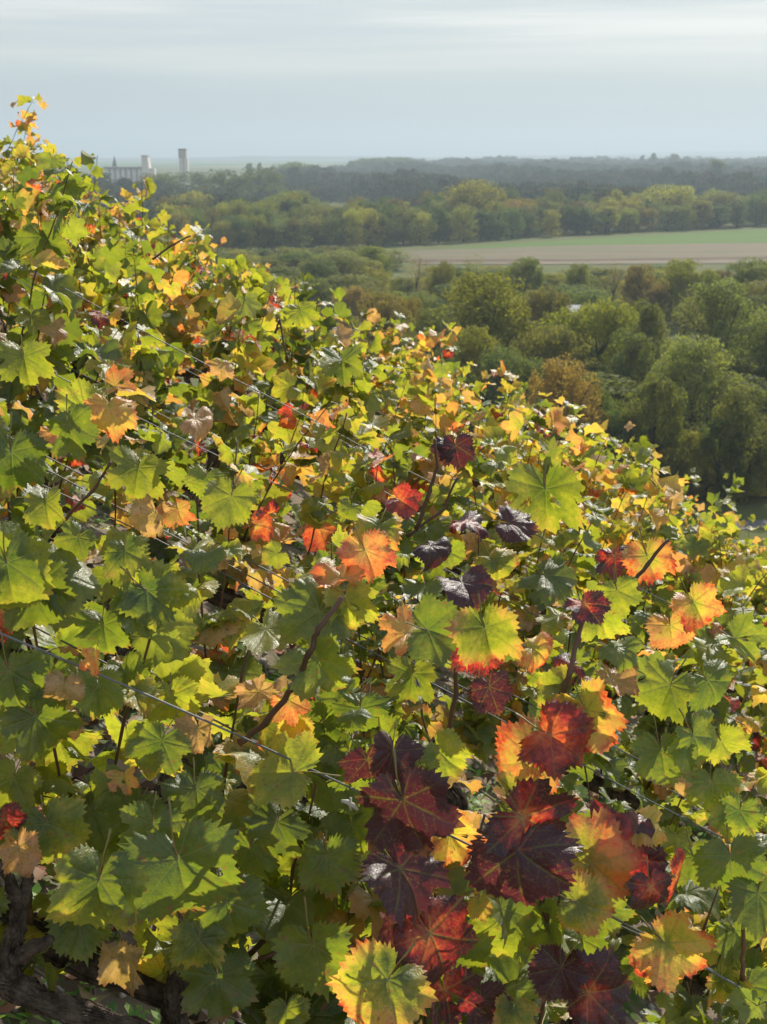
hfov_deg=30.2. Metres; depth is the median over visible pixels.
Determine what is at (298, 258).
tree
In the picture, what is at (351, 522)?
trellis wire
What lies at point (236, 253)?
tree
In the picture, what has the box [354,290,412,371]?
tree
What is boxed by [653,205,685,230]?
tree
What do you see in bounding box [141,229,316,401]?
grape vine
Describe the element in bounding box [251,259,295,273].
tree
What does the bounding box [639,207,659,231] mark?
tree
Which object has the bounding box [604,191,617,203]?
tree
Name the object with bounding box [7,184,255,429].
grape vine
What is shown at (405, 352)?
grape vine
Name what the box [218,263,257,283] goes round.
tree
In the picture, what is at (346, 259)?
tree
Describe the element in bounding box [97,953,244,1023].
trellis wire
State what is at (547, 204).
tree
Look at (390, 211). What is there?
tree
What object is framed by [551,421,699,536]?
grape vine
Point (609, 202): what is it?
tree
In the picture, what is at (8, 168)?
grape vine
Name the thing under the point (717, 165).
tree
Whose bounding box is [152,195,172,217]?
tree
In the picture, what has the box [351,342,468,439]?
grape vine
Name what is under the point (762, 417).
tree
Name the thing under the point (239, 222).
tree
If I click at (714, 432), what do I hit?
tree
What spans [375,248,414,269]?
tree
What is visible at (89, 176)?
grape vine
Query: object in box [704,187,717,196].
tree
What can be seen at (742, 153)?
hills
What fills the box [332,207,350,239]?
tree
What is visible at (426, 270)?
tree
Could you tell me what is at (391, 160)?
tree
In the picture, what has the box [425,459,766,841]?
grape vine
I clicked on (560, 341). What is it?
tree
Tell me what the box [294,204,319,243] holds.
tree
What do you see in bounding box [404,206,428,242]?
tree
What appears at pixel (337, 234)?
tree
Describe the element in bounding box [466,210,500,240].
tree
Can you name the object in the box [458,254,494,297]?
tree
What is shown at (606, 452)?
grape vine
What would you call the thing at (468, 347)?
tree
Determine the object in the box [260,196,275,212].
tree
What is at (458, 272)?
tree
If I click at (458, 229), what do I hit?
tree
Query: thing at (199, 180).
tree
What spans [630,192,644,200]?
tree
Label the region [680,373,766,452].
tree
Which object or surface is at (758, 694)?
grape vine
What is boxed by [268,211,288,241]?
tree
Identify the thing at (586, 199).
tree
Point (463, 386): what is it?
grape vine
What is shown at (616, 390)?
tree
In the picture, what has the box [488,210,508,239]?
tree
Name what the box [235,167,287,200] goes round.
tree
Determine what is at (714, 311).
tree
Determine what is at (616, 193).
tree
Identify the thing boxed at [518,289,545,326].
tree
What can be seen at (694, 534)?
grape vine
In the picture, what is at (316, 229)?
tree
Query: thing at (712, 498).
grape vine
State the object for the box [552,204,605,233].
tree
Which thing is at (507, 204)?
tree
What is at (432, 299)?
tree
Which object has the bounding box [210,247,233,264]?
tree
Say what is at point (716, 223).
tree
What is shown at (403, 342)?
vine
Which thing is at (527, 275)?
tree
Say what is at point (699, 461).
tree
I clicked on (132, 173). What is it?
grain silo
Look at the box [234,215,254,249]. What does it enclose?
tree
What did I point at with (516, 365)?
tree
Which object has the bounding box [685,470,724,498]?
tree
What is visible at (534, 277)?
tree
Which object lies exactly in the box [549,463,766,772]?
grape vine
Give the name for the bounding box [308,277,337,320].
tree
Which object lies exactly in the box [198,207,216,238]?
tree
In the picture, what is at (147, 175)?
tree
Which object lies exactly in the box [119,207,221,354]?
grape vine
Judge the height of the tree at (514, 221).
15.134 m
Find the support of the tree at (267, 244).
on the ground
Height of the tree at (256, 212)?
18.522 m
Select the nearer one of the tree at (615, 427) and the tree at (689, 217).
the tree at (615, 427)
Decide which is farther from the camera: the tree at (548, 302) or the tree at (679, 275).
the tree at (679, 275)
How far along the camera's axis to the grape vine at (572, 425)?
10.67 m
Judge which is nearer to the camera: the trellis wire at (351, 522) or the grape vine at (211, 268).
the trellis wire at (351, 522)
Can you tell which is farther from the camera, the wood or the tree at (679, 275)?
the wood
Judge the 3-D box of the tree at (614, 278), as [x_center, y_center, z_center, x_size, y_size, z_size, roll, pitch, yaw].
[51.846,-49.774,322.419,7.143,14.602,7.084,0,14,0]
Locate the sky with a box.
[0,0,766,157]
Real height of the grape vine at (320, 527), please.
1.254 m
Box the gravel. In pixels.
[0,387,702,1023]
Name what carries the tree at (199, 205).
on the ground
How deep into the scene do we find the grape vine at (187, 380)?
12.85 m
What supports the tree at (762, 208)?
on the ground
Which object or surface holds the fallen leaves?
on the ground
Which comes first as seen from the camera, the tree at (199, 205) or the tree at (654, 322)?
the tree at (654, 322)
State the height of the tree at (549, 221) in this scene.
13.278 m
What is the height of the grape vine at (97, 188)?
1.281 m
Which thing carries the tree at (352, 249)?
on the ground
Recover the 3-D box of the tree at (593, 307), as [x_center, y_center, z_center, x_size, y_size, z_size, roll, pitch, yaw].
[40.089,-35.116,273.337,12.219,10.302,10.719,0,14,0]
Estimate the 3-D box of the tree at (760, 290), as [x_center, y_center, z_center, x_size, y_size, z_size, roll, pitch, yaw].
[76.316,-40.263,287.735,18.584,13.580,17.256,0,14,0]
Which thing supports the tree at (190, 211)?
on the ground
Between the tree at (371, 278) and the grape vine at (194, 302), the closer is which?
the grape vine at (194, 302)
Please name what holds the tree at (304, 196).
on the ground
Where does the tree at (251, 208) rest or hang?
on the ground
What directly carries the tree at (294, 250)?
on the ground
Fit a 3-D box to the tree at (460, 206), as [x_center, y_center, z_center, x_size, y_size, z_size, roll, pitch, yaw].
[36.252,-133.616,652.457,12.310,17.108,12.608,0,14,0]
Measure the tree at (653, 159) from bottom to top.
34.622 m
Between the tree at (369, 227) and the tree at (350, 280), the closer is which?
the tree at (350, 280)
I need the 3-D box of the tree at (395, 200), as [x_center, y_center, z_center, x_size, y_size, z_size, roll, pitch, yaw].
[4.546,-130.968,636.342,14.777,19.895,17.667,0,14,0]
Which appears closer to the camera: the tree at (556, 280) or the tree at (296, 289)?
the tree at (296, 289)
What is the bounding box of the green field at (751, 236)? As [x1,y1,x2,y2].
[440,229,766,248]
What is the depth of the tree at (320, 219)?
590.76 m
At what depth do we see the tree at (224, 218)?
571.28 m
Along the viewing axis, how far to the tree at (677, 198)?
747.18 m
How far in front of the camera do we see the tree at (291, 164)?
1647.83 m
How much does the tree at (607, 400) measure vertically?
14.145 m
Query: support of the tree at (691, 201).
on the ground
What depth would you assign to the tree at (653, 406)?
154.42 m
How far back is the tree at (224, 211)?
615.61 m
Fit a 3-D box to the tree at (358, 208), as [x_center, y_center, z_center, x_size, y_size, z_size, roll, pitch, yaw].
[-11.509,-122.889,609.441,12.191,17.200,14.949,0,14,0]
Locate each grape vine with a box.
[0,93,48,185]
[0,138,102,257]
[0,139,56,320]
[0,141,98,252]
[0,149,160,522]
[0,156,177,332]
[0,166,56,333]
[0,319,170,715]
[0,335,328,1023]
[1,112,145,331]
[7,135,212,377]
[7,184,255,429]
[39,213,352,541]
[88,299,517,709]
[108,204,204,327]
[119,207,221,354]
[136,228,312,371]
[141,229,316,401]
[153,344,628,902]
[160,467,766,1023]
[182,270,406,471]
[183,330,246,390]
[198,262,326,404]
[232,267,461,541]
[239,278,344,374]
[274,305,458,498]
[278,307,417,465]
[311,332,455,390]
[314,358,586,620]
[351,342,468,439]
[387,331,572,505]
[393,371,509,481]
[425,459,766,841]
[439,361,532,491]
[442,405,684,613]
[460,382,616,544]
[467,385,616,480]
[539,623,745,981]
[540,426,695,614]
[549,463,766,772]
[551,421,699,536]
[556,432,659,502]
[560,527,766,1023]
[617,466,700,533]
[618,457,766,599]
[644,499,766,716]
[648,513,759,598]
[683,503,766,601]
[700,647,766,951]
[725,544,757,600]
[733,538,766,664]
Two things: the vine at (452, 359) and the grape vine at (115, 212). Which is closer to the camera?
the grape vine at (115, 212)
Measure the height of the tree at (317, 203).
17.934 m
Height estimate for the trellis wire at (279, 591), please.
2.329 m
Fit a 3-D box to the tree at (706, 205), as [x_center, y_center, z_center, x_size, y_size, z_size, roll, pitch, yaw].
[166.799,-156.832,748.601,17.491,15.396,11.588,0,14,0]
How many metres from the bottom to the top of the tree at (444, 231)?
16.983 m
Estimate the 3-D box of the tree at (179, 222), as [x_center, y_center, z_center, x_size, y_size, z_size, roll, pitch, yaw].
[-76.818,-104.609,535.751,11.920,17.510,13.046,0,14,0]
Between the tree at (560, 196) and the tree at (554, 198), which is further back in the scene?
the tree at (560, 196)
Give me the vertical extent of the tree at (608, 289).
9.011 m
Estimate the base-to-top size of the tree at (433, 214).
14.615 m
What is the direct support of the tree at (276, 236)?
on the ground
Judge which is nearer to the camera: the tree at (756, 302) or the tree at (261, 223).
the tree at (756, 302)
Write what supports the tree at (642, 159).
on the ground
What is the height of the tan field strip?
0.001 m
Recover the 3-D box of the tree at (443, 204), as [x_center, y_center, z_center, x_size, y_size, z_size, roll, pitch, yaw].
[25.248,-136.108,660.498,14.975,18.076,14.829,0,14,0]
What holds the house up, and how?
on the ground
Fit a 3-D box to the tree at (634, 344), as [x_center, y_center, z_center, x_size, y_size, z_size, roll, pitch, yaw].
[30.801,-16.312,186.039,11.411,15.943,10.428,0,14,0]
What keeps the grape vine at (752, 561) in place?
on the ground
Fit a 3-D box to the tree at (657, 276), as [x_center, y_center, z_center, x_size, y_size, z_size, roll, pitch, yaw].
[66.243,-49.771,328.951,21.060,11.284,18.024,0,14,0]
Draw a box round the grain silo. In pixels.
[103,155,155,184]
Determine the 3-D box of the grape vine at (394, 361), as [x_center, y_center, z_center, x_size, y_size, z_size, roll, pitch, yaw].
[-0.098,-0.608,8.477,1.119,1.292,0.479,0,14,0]
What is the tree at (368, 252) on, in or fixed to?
on the ground
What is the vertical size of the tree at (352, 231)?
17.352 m
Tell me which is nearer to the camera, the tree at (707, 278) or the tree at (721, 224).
the tree at (707, 278)
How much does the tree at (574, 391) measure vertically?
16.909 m
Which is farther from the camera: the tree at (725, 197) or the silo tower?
the silo tower
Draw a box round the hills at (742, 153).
[188,150,766,157]
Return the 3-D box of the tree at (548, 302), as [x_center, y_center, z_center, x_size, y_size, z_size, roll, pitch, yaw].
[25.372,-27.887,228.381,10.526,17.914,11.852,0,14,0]
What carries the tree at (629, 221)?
on the ground
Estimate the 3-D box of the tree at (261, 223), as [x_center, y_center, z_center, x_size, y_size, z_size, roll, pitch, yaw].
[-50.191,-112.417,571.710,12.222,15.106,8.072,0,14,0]
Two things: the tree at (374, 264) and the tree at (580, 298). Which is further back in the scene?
the tree at (374, 264)
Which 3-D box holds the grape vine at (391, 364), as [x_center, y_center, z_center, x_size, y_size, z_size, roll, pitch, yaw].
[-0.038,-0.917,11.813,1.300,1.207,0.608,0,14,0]
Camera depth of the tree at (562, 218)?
695.95 m
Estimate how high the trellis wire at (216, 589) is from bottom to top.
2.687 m
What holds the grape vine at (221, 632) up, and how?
on the ground
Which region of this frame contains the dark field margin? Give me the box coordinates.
[401,256,766,261]
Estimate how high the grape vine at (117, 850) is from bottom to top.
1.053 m
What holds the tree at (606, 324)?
on the ground
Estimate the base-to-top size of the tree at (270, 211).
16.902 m
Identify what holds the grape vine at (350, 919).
on the ground
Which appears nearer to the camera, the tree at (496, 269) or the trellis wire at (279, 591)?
the trellis wire at (279, 591)
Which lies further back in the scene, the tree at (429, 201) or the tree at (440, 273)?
the tree at (429, 201)
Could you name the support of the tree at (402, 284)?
on the ground
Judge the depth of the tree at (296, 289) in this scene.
294.06 m
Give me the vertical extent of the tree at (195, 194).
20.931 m
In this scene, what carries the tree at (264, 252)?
on the ground
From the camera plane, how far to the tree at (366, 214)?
595.10 m
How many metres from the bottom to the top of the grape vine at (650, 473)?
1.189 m
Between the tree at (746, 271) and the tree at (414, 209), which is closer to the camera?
the tree at (746, 271)
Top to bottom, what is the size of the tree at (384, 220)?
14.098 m
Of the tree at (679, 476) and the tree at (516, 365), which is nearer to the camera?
the tree at (679, 476)
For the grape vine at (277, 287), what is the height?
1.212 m
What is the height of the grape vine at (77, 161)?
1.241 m
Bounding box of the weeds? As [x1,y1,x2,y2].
[0,385,764,1023]
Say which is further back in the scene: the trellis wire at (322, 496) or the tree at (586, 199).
the tree at (586, 199)
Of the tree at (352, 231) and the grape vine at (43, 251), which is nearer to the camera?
the grape vine at (43, 251)
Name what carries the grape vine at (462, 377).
on the ground
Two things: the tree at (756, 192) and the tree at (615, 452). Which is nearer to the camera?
the tree at (615, 452)
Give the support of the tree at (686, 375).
on the ground
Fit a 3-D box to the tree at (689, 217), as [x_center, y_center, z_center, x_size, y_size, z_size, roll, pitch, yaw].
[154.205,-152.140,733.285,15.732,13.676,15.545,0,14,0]
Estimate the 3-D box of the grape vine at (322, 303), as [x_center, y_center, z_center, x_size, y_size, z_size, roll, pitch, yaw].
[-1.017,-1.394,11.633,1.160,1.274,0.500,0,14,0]
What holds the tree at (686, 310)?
on the ground
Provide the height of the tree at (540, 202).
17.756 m
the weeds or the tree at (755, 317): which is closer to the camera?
the weeds
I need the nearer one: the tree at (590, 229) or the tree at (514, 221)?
the tree at (514, 221)
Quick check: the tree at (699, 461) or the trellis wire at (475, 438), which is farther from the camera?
the tree at (699, 461)
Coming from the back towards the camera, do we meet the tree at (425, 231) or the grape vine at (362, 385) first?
the tree at (425, 231)
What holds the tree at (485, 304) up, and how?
on the ground
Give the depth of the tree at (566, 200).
717.97 m
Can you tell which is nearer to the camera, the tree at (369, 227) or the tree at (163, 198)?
the tree at (369, 227)
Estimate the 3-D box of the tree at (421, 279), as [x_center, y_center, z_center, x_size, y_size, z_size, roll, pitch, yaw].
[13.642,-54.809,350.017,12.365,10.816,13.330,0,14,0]
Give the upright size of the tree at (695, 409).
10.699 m
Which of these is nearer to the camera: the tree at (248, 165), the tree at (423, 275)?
the tree at (423, 275)
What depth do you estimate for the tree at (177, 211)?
551.25 m
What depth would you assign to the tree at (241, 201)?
619.59 m
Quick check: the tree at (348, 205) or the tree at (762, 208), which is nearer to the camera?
the tree at (348, 205)
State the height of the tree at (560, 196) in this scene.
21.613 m
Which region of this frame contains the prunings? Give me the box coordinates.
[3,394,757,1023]
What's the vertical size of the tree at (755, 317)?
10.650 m
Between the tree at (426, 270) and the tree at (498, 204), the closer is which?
the tree at (426, 270)
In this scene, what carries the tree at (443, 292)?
on the ground
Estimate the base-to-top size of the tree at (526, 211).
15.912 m
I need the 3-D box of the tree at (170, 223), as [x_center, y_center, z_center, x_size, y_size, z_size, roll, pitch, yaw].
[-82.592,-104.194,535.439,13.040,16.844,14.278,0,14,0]
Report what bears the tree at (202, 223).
on the ground
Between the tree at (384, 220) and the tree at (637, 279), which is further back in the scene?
the tree at (384, 220)
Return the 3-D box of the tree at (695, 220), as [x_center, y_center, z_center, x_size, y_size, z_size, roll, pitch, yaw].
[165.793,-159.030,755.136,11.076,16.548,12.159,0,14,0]
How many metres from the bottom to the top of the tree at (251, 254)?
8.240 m
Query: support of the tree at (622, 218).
on the ground
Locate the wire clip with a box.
[341,797,358,810]
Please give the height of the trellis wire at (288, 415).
3.040 m
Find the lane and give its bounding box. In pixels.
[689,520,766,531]
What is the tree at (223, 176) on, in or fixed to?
on the ground
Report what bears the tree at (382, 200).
on the ground
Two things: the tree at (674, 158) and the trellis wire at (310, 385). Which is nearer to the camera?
the trellis wire at (310, 385)
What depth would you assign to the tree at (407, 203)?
643.78 m
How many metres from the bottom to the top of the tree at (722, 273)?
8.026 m
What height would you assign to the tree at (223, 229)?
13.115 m
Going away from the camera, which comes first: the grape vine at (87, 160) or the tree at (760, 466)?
the grape vine at (87, 160)
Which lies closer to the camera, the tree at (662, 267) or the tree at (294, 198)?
the tree at (662, 267)
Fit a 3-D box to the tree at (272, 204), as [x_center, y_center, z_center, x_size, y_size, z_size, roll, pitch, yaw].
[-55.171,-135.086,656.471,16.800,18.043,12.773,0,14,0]
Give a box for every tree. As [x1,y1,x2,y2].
[137,172,170,186]
[145,172,193,191]
[147,213,178,242]
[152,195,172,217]
[156,202,181,238]
[164,211,195,252]
[167,200,180,214]
[167,208,188,236]
[169,189,213,202]
[172,171,225,191]
[177,205,191,212]
[181,207,204,243]
[185,212,214,246]
[189,198,215,232]
[194,168,251,196]
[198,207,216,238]
[203,208,221,247]
[203,252,250,282]
[210,201,231,232]
[210,220,237,250]
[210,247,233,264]
[211,199,232,227]
[214,215,243,249]
[218,249,261,264]
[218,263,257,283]
[220,247,259,260]
[226,215,251,249]
[227,199,246,244]
[230,198,250,234]
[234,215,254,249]
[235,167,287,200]
[242,248,274,260]
[244,202,268,241]
[245,163,254,174]
[246,214,272,249]
[247,205,280,249]
[247,205,282,241]
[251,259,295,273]
[253,255,278,267]
[254,200,279,209]
[257,218,316,247]
[258,222,285,250]
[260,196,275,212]
[267,265,308,300]
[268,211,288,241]
[270,190,318,211]
[271,161,315,174]
[271,252,313,267]
[271,273,302,307]
[272,246,300,265]
[279,198,303,223]
[280,247,314,266]
[282,216,303,249]
[283,193,303,212]
[284,205,306,243]
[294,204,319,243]
[294,256,343,307]
[302,214,328,247]
[302,217,323,248]
[304,204,345,242]
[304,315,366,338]
[306,245,346,252]
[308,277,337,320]
[310,273,387,315]
[311,200,328,212]
[313,214,348,248]
[314,206,330,242]
[314,250,366,289]
[318,217,339,243]
[331,256,393,287]
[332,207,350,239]
[332,285,371,326]
[336,245,375,254]
[338,207,363,247]
[339,201,371,226]
[339,275,382,306]
[344,205,365,244]
[347,195,366,206]
[348,245,395,289]
[349,208,386,246]
[352,199,382,241]
[352,267,395,292]
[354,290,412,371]
[355,158,382,170]
[362,211,387,245]
[363,157,414,168]
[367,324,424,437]
[371,213,396,246]
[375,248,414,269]
[377,196,392,204]
[378,198,406,237]
[379,202,407,240]
[380,290,442,331]
[381,201,411,236]
[386,206,419,244]
[388,276,427,295]
[394,296,423,336]
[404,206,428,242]
[405,254,431,293]
[406,211,437,243]
[406,303,469,373]
[412,284,469,318]
[413,272,433,288]
[414,270,463,295]
[417,189,433,203]
[417,205,451,238]
[417,266,436,276]
[421,193,447,209]
[423,209,453,239]
[424,205,451,242]
[424,260,461,302]
[425,200,451,225]
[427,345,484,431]
[434,267,544,399]
[438,178,511,234]
[443,197,456,214]
[443,324,500,429]
[444,266,493,281]
[449,205,479,241]
[451,202,472,238]
[452,197,468,231]
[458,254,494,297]
[459,285,528,322]
[464,208,485,235]
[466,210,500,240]
[469,344,544,432]
[479,204,491,225]
[487,200,506,237]
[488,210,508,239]
[488,268,520,278]
[495,268,552,297]
[496,190,512,207]
[498,197,537,234]
[501,206,526,238]
[502,256,548,326]
[503,186,522,204]
[503,324,599,405]
[516,203,541,235]
[517,199,541,225]
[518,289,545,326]
[519,214,541,237]
[519,283,571,354]
[523,352,605,455]
[523,414,663,461]
[529,207,550,233]
[534,196,549,227]
[539,200,561,230]
[539,296,650,401]
[540,187,565,208]
[540,209,562,236]
[540,287,617,327]
[543,272,570,292]
[545,191,560,215]
[549,202,575,232]
[549,283,597,302]
[551,269,606,294]
[551,371,683,440]
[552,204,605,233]
[560,197,574,231]
[561,371,623,465]
[563,262,593,294]
[564,204,585,234]
[570,200,591,231]
[570,206,602,233]
[572,338,614,365]
[575,406,617,462]
[579,194,593,203]
[581,302,615,320]
[583,327,658,432]
[588,201,600,226]
[588,267,622,286]
[588,277,623,303]
[590,267,627,287]
[593,206,621,233]
[596,196,623,231]
[596,410,648,483]
[601,260,626,306]
[602,205,639,230]
[603,297,670,406]
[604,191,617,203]
[609,283,633,301]
[611,189,626,201]
[614,199,645,229]
[615,308,677,343]
[616,371,694,485]
[617,207,639,231]
[619,263,672,316]
[622,192,642,228]
[622,269,668,304]
[624,272,701,320]
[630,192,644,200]
[635,334,749,474]
[639,155,645,163]
[639,198,662,229]
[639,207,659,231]
[641,184,703,227]
[643,372,724,435]
[646,265,669,272]
[646,466,696,493]
[649,153,656,164]
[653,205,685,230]
[654,429,715,498]
[655,289,709,373]
[657,258,706,325]
[664,276,766,376]
[665,194,683,227]
[667,154,680,164]
[670,204,697,229]
[680,192,698,222]
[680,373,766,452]
[685,200,713,228]
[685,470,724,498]
[686,198,704,227]
[688,268,722,312]
[694,190,753,226]
[696,416,749,497]
[702,456,766,499]
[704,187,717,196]
[706,159,726,173]
[706,204,724,226]
[706,204,733,227]
[709,269,736,280]
[710,382,766,503]
[712,312,766,345]
[718,280,766,322]
[719,256,766,309]
[720,320,766,413]
[728,198,748,226]
[733,414,766,456]
[734,294,766,340]
[741,193,766,225]
[746,430,766,498]
[752,190,765,199]
[754,200,766,225]
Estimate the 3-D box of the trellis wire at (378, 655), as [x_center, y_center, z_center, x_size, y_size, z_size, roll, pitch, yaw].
[0.000,0.303,2.911,4.311,2.338,0.083,0,14,0]
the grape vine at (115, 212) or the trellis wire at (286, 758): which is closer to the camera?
the trellis wire at (286, 758)
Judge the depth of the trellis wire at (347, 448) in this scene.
5.00 m
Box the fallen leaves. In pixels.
[0,383,766,1023]
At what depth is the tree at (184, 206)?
594.59 m
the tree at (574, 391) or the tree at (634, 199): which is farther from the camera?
the tree at (634, 199)
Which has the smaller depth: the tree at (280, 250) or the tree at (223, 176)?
the tree at (280, 250)
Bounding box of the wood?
[51,155,766,242]
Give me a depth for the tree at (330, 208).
628.66 m
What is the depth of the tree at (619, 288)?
362.28 m
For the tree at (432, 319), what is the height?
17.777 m
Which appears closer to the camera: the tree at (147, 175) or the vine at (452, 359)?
the vine at (452, 359)
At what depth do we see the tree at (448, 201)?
716.84 m
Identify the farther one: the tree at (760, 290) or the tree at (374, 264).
the tree at (374, 264)
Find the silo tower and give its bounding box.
[178,149,188,189]
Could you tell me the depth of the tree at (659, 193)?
747.92 m
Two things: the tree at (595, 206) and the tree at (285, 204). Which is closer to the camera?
the tree at (285, 204)
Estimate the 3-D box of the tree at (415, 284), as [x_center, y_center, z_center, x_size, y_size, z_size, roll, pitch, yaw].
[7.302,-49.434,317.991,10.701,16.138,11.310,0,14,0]
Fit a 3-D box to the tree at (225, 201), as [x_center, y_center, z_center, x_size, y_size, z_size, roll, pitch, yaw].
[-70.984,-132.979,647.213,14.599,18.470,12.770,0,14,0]
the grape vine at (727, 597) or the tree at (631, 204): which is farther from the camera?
the tree at (631, 204)
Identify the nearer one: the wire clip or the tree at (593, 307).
the wire clip
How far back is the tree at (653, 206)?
732.41 m
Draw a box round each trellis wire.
[0,632,766,1003]
[7,274,766,663]
[7,435,764,822]
[12,340,744,717]
[16,262,766,652]
[24,279,709,625]
[30,479,729,841]
[35,626,712,969]
[47,469,681,795]
[55,374,766,736]
[63,238,763,600]
[71,516,595,775]
[76,267,731,597]
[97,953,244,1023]
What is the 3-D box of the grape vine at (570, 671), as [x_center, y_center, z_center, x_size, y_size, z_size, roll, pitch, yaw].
[0.869,0.887,2.035,1.384,1.636,0.518,0,14,0]
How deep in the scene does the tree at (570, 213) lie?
688.98 m
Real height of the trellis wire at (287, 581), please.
2.332 m
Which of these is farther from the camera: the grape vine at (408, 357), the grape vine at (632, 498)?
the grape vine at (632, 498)
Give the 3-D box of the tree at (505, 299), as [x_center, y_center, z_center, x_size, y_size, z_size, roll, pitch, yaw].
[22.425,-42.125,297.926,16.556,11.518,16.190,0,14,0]
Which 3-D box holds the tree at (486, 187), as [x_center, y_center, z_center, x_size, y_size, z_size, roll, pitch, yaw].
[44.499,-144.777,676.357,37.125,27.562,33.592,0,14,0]
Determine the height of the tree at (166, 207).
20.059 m
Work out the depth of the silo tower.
1408.47 m
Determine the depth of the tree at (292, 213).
588.14 m
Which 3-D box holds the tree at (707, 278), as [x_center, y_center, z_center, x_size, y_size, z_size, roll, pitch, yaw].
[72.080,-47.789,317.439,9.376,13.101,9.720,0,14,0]
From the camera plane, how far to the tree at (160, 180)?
1066.44 m
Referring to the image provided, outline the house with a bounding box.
[567,305,580,314]
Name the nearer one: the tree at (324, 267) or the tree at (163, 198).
the tree at (324, 267)
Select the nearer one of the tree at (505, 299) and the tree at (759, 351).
the tree at (759, 351)
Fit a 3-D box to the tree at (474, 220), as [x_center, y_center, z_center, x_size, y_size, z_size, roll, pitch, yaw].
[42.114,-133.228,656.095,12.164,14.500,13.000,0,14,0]
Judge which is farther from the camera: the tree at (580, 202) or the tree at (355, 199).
the tree at (580, 202)
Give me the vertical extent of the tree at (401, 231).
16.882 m
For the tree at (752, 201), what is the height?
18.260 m
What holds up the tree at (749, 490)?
on the ground
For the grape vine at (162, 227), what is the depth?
11.37 m
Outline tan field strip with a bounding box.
[416,259,766,263]
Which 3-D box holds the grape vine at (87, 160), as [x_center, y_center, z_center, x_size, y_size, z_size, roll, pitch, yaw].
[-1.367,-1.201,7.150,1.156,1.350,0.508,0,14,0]
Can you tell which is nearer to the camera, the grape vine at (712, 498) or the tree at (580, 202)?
the grape vine at (712, 498)
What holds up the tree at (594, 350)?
on the ground
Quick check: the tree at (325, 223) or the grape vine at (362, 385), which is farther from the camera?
the tree at (325, 223)
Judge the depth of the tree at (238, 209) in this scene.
594.29 m
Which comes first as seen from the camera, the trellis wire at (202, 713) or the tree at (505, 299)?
the trellis wire at (202, 713)
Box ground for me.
[0,158,766,1023]
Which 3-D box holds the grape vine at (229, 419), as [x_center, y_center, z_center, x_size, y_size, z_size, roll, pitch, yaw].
[-0.695,-0.443,5.090,1.173,1.249,0.632,0,14,0]
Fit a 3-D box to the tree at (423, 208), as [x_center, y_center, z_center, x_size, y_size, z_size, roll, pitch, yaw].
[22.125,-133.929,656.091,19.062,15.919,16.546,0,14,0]
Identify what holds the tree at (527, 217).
on the ground
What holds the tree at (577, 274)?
on the ground
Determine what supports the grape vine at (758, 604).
on the ground
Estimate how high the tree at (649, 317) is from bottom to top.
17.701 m
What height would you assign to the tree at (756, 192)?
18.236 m
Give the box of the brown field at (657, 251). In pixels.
[384,243,766,258]
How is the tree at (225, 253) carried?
on the ground
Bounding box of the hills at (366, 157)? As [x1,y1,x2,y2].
[69,155,762,159]
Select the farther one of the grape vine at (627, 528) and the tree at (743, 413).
the tree at (743, 413)
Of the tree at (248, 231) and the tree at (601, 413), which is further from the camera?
the tree at (248, 231)
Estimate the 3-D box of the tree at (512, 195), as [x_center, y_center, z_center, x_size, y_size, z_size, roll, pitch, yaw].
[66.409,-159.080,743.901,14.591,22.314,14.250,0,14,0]
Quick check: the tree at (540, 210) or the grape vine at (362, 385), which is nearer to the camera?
the grape vine at (362, 385)
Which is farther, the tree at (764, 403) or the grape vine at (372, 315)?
the tree at (764, 403)
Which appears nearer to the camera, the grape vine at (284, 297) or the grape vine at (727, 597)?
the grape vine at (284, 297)
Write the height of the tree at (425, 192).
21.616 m
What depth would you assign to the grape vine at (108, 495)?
2.91 m
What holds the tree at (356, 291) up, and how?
on the ground
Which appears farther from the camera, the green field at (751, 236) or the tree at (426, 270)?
the green field at (751, 236)
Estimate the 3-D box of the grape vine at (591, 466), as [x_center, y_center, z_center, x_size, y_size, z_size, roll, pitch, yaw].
[0.794,0.076,6.419,1.090,1.196,0.640,0,14,0]
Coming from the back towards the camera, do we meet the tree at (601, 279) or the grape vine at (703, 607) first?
the tree at (601, 279)
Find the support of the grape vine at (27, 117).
on the ground
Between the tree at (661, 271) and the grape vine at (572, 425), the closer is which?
the grape vine at (572, 425)
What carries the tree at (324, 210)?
on the ground
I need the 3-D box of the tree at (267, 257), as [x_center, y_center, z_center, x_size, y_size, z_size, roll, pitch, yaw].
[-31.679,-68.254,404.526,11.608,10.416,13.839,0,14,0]
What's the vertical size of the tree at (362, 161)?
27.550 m
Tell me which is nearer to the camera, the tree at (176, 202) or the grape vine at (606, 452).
the grape vine at (606, 452)
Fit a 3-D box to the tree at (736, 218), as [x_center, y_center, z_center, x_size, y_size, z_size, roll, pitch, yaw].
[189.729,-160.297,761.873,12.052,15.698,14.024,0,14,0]
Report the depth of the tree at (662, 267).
383.17 m
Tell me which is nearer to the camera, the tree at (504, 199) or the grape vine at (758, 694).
the grape vine at (758, 694)

